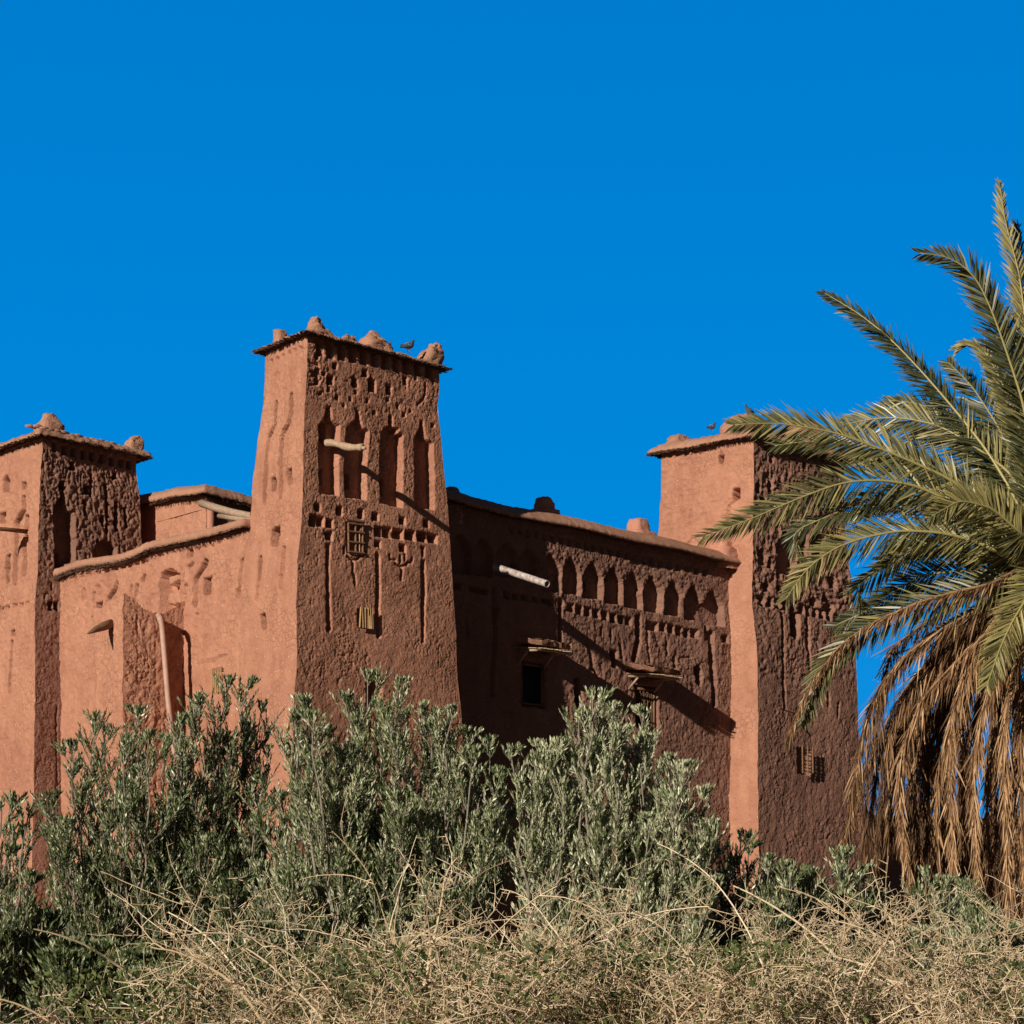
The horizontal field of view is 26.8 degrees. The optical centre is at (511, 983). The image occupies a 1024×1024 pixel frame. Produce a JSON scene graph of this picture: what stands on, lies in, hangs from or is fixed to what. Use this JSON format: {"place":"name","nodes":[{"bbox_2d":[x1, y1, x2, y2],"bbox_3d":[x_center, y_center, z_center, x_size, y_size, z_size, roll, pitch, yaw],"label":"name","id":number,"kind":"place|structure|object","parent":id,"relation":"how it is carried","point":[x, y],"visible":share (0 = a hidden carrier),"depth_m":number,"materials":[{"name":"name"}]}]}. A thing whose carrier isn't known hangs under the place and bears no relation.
{"place":"outdoors","nodes":[
{"label":"outdoors","id":0,"kind":"place"},
{"bbox_2d":[0,0,1023,817],"label":"sky","id":1,"kind":"structure","parent":0,"point":[617,225],"materials":[{"name":"blue"}]},
{"bbox_3d":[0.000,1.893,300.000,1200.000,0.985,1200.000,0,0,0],"label":"ground","id":2,"kind":"structure","parent":0,"visible":0},
{"bbox_2d":[0,789,71,1023],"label":"olive tree","id":3,"kind":"object","parent":2,"relation":"on","point":[23,919],"visible":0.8,"depth_m":16.01,"materials":[{"name":"green plant"}]},
{"bbox_2d":[0,413,154,1023],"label":"corner tower","id":4,"kind":"structure","parent":2,"relation":"on","point":[66,498],"depth_m":46.29,"materials":[{"name":"paint"}]},
{"bbox_2d":[53,518,249,1023],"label":"curtain wall","id":5,"kind":"structure","parent":2,"relation":"on","point":[156,623],"depth_m":42.34,"materials":[{"name":"paint"}]},
{"bbox_2d":[30,672,290,1022],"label":"olive tree","id":6,"kind":"object","parent":2,"relation":"on","point":[85,881],"visible":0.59,"depth_m":20.20,"materials":[{"name":"green plant"}]},
{"bbox_2d":[32,930,297,1023],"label":"bush","id":7,"kind":"object","parent":2,"relation":"on","point":[55,958],"visible":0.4,"depth_m":13.85,"materials":[{"name":"green plant"}]},
{"bbox_2d":[140,484,251,544],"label":"room","id":8,"kind":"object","parent":2,"relation":"on","point":[167,513],"visible":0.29,"depth_m":47.04,"materials":[{"name":"paint"}]},
{"bbox_2d":[0,859,416,1023],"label":"thorn bush","id":9,"kind":"object","parent":2,"relation":"on","point":[42,1013],"visible":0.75,"depth_m":9.46,"materials":[{"name":"beige plant"}]},
{"bbox_2d":[30,842,583,1023],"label":"thorn bush","id":10,"kind":"object","parent":2,"relation":"on","point":[256,971],"visible":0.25,"depth_m":10.16,"materials":[{"name":"beige plant"}]},
{"bbox_2d":[231,315,464,1022],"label":"corner tower","id":11,"kind":"structure","parent":2,"relation":"on","point":[347,573],"depth_m":41.12,"materials":[{"name":"paint"}]},
{"bbox_2d":[400,339,414,352],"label":"pigeon","id":12,"kind":"object","parent":11,"relation":"on","point":[408,345],"visible":1,"depth_m":42.20,"materials":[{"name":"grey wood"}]},
{"bbox_2d":[4,781,736,1023],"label":"thorn bush","id":13,"kind":"object","parent":2,"relation":"on","point":[432,1016],"visible":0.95,"depth_m":8.54,"materials":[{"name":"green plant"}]},
{"bbox_2d":[247,666,523,1018],"bbox_3d":[-1.152,-0.671,19.555,2.561,4.580,2.234,0,0,0],"label":"olive tree","id":14,"kind":"object","parent":2,"relation":"on","point":[315,821],"visible":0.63,"depth_m":19.03,"materials":[{"name":"green plant"}]},
{"bbox_2d":[296,871,820,1023],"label":"thorn bush","id":15,"kind":"object","parent":2,"relation":"on","point":[565,929],"visible":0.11,"depth_m":10.58,"materials":[{"name":"beige plant"}]},
{"bbox_2d":[446,486,740,1022],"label":"curtain wall","id":16,"kind":"structure","parent":2,"relation":"on","point":[555,610],"depth_m":46.85,"materials":[{"name":"brown"}]},
{"bbox_2d":[520,662,543,706],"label":"window","id":17,"kind":"structure","parent":16,"relation":"in","point":[532,675],"depth_m":45.99,"materials":[{"name":"brown wood"}]},
{"bbox_2d":[634,687,655,729],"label":"window","id":18,"kind":"structure","parent":16,"relation":"in","point":[644,696],"depth_m":48.39,"materials":[{"name":"brown wood"}]},
{"bbox_2d":[501,685,732,1023],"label":"olive tree","id":19,"kind":"object","parent":2,"relation":"on","point":[657,881],"visible":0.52,"depth_m":17.88,"materials":[{"name":"green plant"}]},
{"bbox_2d":[293,885,978,1023],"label":"thorn bush","id":20,"kind":"object","parent":2,"relation":"on","point":[695,999],"visible":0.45,"depth_m":9.16,"materials":[{"name":"beige plant"}]},
{"bbox_2d":[448,868,982,1023],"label":"thorn bush","id":21,"kind":"object","parent":2,"relation":"on","point":[729,958],"visible":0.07,"depth_m":10.39,"materials":[{"name":"beige plant"}]},
{"bbox_2d":[423,819,1023,1023],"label":"thorn bush","id":22,"kind":"object","parent":2,"relation":"on","point":[764,1015],"visible":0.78,"depth_m":8.89,"materials":[{"name":"beige plant"}]},
{"bbox_2d":[646,413,865,1023],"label":"corner tower","id":23,"kind":"structure","parent":2,"relation":"on","point":[791,804],"depth_m":50.48,"materials":[{"name":"paint"}]},
{"bbox_2d":[706,422,715,431],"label":"pigeon","id":24,"kind":"object","parent":23,"relation":"on","point":[711,426],"visible":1,"depth_m":50.57,"materials":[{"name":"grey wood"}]},
{"bbox_2d":[744,403,754,413],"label":"pigeon","id":25,"kind":"object","parent":23,"relation":"on","point":[748,409],"visible":0.77,"depth_m":50.62,"materials":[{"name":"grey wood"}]},
{"bbox_2d":[703,827,835,1006],"bbox_3d":[2.317,0.114,18.980,1.342,3.007,2.037,0,0,0],"label":"olive tree","id":26,"kind":"object","parent":2,"relation":"on","point":[788,877],"visible":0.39,"depth_m":18.52,"materials":[{"name":"green plant"}]},
{"bbox_2d":[591,866,1023,1023],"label":"thorn bush","id":27,"kind":"object","parent":2,"relation":"on","point":[829,911],"visible":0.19,"depth_m":10.26,"materials":[{"name":"beige plant"}]},
{"bbox_2d":[690,177,1023,1014],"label":"date palm","id":28,"kind":"object","parent":2,"relation":"on","point":[932,727],"visible":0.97,"depth_m":27.51,"materials":[{"name":"green plant"}]},
{"bbox_2d":[812,843,912,1021],"bbox_3d":[3.200,0.151,19.951,1.165,2.940,1.914,0,0,0],"label":"bush","id":29,"kind":"object","parent":2,"relation":"on","point":[846,878],"visible":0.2,"depth_m":19.87,"materials":[{"name":"green plant"}]},
{"bbox_2d":[724,859,1023,1023],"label":"thorn bush","id":30,"kind":"object","parent":2,"relation":"on","point":[963,977],"visible":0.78,"depth_m":8.77,"materials":[{"name":"beige plant"}]},
{"bbox_2d":[871,904,1000,1023],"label":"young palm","id":31,"kind":"object","parent":2,"relation":"on","point":[890,926],"visible":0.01,"depth_m":23.33,"materials":[{"name":"plant"}]},
{"bbox_2d":[866,815,1023,1020],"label":"house","id":32,"kind":"structure","parent":2,"relation":"on","point":[894,871],"depth_m":63.63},
{"bbox_2d":[898,864,1023,1023],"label":"olive tree","id":33,"kind":"object","parent":2,"relation":"on","point":[964,908],"visible":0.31,"depth_m":20.71,"materials":[{"name":"green plant"}]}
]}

